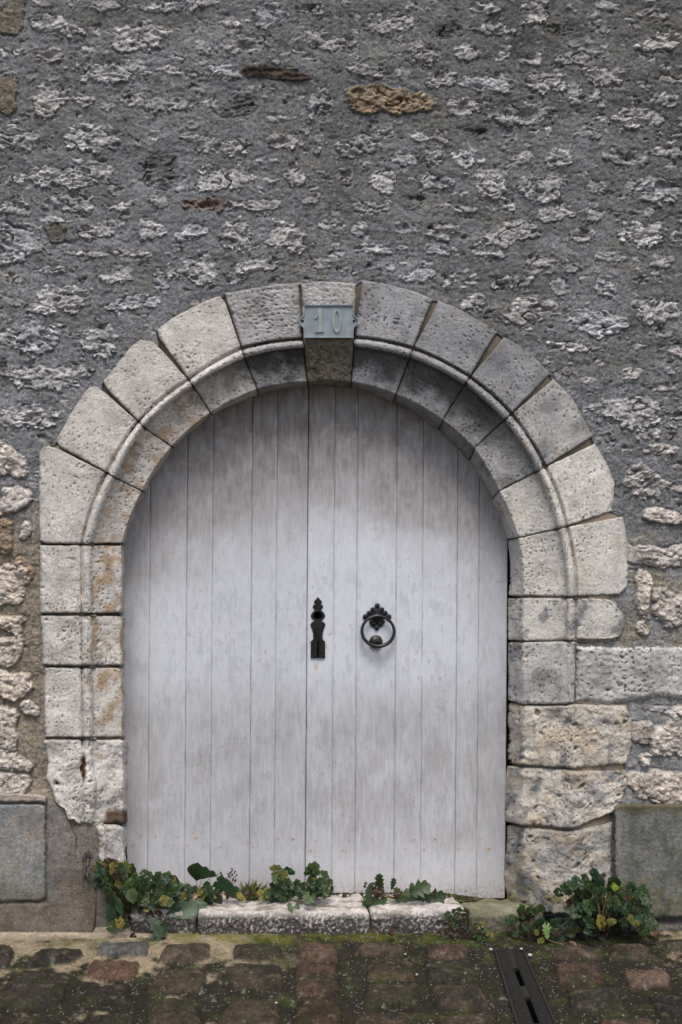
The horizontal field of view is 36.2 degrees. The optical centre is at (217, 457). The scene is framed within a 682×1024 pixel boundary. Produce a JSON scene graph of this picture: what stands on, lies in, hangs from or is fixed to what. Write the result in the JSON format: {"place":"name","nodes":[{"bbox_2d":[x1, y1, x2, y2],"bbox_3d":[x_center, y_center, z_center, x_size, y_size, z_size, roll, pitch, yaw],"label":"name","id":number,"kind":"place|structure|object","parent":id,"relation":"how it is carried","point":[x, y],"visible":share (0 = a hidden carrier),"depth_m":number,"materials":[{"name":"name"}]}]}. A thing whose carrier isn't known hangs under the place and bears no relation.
{"place":"outdoors","nodes":[
{"label":"outdoors","id":0,"kind":"place"},
{"bbox_2d":[0,915,681,1023],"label":"pavement","id":1,"kind":"structure","parent":0,"point":[459,974],"depth_m":3.14,"materials":[{"name":"stone"}]},
{"bbox_2d":[92,856,186,937],"bbox_3d":[-0.264,1.469,3.461,0.326,0.275,0.137,0,0,0],"label":"weed clump","id":2,"kind":"object","parent":1,"relation":"on","point":[126,896],"visible":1,"depth_m":3.43,"materials":[{"name":"green plant"}]},
{"bbox_2d":[146,909,168,941],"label":"drooping weed","id":3,"kind":"object","parent":1,"relation":"on","point":[159,928],"visible":0.99,"depth_m":3.42,"materials":[{"name":"green plant"}]},
{"bbox_2d":[1,937,678,1023],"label":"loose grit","id":4,"kind":"object","parent":1,"relation":"on","point":[325,977],"visible":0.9,"depth_m":3.13,"materials":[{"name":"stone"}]},
{"bbox_2d":[388,927,394,935],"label":"dead leaf","id":5,"kind":"object","parent":1,"relation":"on","point":[391,932],"visible":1,"depth_m":3.41,"materials":[{"name":"brown plant"}]},
{"bbox_2d":[436,907,493,941],"bbox_3d":[0.825,1.562,3.420,0.200,0.148,0.047,0,0,0],"label":"weed","id":6,"kind":"object","parent":1,"relation":"on","point":[450,931],"visible":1,"depth_m":3.41,"materials":[{"name":"green plant"}]},
{"bbox_2d":[493,947,556,1023],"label":"drain grate","id":7,"kind":"object","parent":1,"relation":"in","point":[528,1002],"visible":1,"depth_m":3.09,"materials":[{"name":"grey metal"}]},
{"bbox_2d":[504,904,583,944],"bbox_3d":[1.089,1.546,3.406,0.290,0.143,0.079,0,0,0],"label":"weed","id":8,"kind":"object","parent":1,"relation":"on","point":[553,930],"visible":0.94,"depth_m":3.39,"materials":[{"name":"green plant"}]},
{"bbox_2d":[569,941,583,946],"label":"dead leaf","id":9,"kind":"object","parent":1,"relation":"on","point":[572,943],"visible":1,"depth_m":3.33,"materials":[{"name":"brown plant"}]},
{"bbox_2d":[553,867,658,941],"bbox_3d":[1.284,1.499,3.389,0.339,0.300,0.155,0,0,0],"label":"weed clump","id":10,"kind":"object","parent":1,"relation":"on","point":[635,910],"visible":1,"depth_m":3.35,"materials":[{"name":"green plant"}]},
{"bbox_2d":[650,930,660,936],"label":"dead leaf","id":11,"kind":"object","parent":1,"relation":"on","point":[654,933],"visible":0.77,"depth_m":3.40,"materials":[{"name":"brown plant"}]},
{"bbox_2d":[369,914,568,915],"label":"ground","id":12,"kind":"structure","parent":0,"point":[548,914],"depth_m":3.67,"materials":[{"name":"soil"}]},
{"bbox_2d":[39,280,631,927],"bbox_3d":[0.410,0.574,3.608,2.041,2.357,0.318,0,0,0],"label":"stone archway","id":13,"kind":"object","parent":12,"relation":"on","point":[505,418],"visible":0.98,"depth_m":3.49,"materials":[{"name":"stone"}]},
{"bbox_2d":[120,382,511,899],"bbox_3d":[0.355,0.650,3.692,1.656,1.963,0.126,0,0,0],"label":"wooden door","id":14,"kind":"structure","parent":13,"relation":"attached to","point":[314,614],"depth_m":3.67,"materials":[{"name":"white paint"}]},
{"bbox_2d":[120,386,307,892],"bbox_3d":[-0.029,0.640,3.690,0.708,1.870,0.053,0,0,0],"label":"door leaf","id":15,"kind":"structure","parent":14,"relation":"in","point":[215,545],"depth_m":3.67,"materials":[{"name":"white paint"}]},
{"bbox_2d":[305,382,506,898],"bbox_3d":[0.676,0.640,3.690,0.724,1.870,0.053,0,0,0],"label":"door leaf","id":16,"kind":"structure","parent":14,"relation":"in","point":[406,737],"depth_m":3.66,"materials":[{"name":"white paint"}]},
{"bbox_2d":[299,305,358,337],"bbox_3d":[0.376,-0.459,3.474,0.205,0.114,0.012,0,0,0],"label":"number plate","id":17,"kind":"object","parent":13,"relation":"attached to","point":[328,321],"visible":1,"depth_m":3.47,"materials":[{"name":"blue paint"}]},
{"bbox_2d":[130,893,542,934],"bbox_3d":[0.404,1.587,3.593,1.392,0.144,0.301,0,0,0],"label":"door sill","id":18,"kind":"structure","parent":12,"relation":"on","point":[335,915],"depth_m":3.46,"materials":[{"name":"stone"}]},
{"bbox_2d":[151,863,222,923],"bbox_3d":[-0.107,1.486,3.514,0.251,0.163,0.142,0,0,0],"label":"broad leaf weed","id":19,"kind":"object","parent":18,"relation":"on","point":[195,899],"visible":0.63,"depth_m":3.50,"materials":[{"name":"green plant"}]},
{"bbox_2d":[213,868,245,902],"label":"seed head weed","id":20,"kind":"object","parent":18,"relation":"on","point":[226,886],"visible":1,"depth_m":3.53,"materials":[{"name":"green plant"}]},
{"bbox_2d":[236,879,271,901],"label":"grass tuft","id":21,"kind":"object","parent":18,"relation":"on","point":[253,891],"visible":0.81,"depth_m":3.57,"materials":[{"name":"green plant"}]},
{"bbox_2d":[265,864,300,913],"bbox_3d":[0.227,1.482,3.531,0.128,0.136,0.144,0,0,13],"label":"lobed leaf plant","id":22,"kind":"object","parent":18,"relation":"on","point":[283,888],"visible":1,"depth_m":3.53,"materials":[{"name":"green plant"}]},
{"bbox_2d":[296,861,333,903],"bbox_3d":[0.335,1.474,3.519,0.133,0.142,0.144,0,0,0],"label":"lobed leaf plant","id":23,"kind":"object","parent":18,"relation":"on","point":[315,888],"visible":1,"depth_m":3.53,"materials":[{"name":"green plant"}]},
{"bbox_2d":[217,892,479,901],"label":"soil","id":24,"kind":"structure","parent":18,"relation":"on","point":[459,898],"depth_m":3.66,"materials":[{"name":"soil"}]},
{"bbox_2d":[358,873,450,911],"bbox_3d":[0.643,1.490,3.529,0.329,0.139,0.093,0,0,0],"label":"toothed leaf weed","id":25,"kind":"object","parent":18,"relation":"on","point":[419,890],"visible":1,"depth_m":3.52,"materials":[{"name":"green plant"}]},
{"bbox_2d":[0,0,681,932],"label":"stone wall","id":26,"kind":"structure","parent":12,"relation":"on","point":[510,170],"depth_m":3.50,"materials":[{"name":"stone"}]},
{"bbox_2d":[0,793,46,901],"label":"plinth block","id":27,"kind":"structure","parent":26,"relation":"attached to","point":[22,854],"depth_m":3.48,"materials":[{"name":"stone"}]},
{"bbox_2d":[614,803,681,918],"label":"plinth block","id":28,"kind":"structure","parent":26,"relation":"attached to","point":[648,844],"depth_m":3.46,"materials":[{"name":"grey stone"}]}
]}

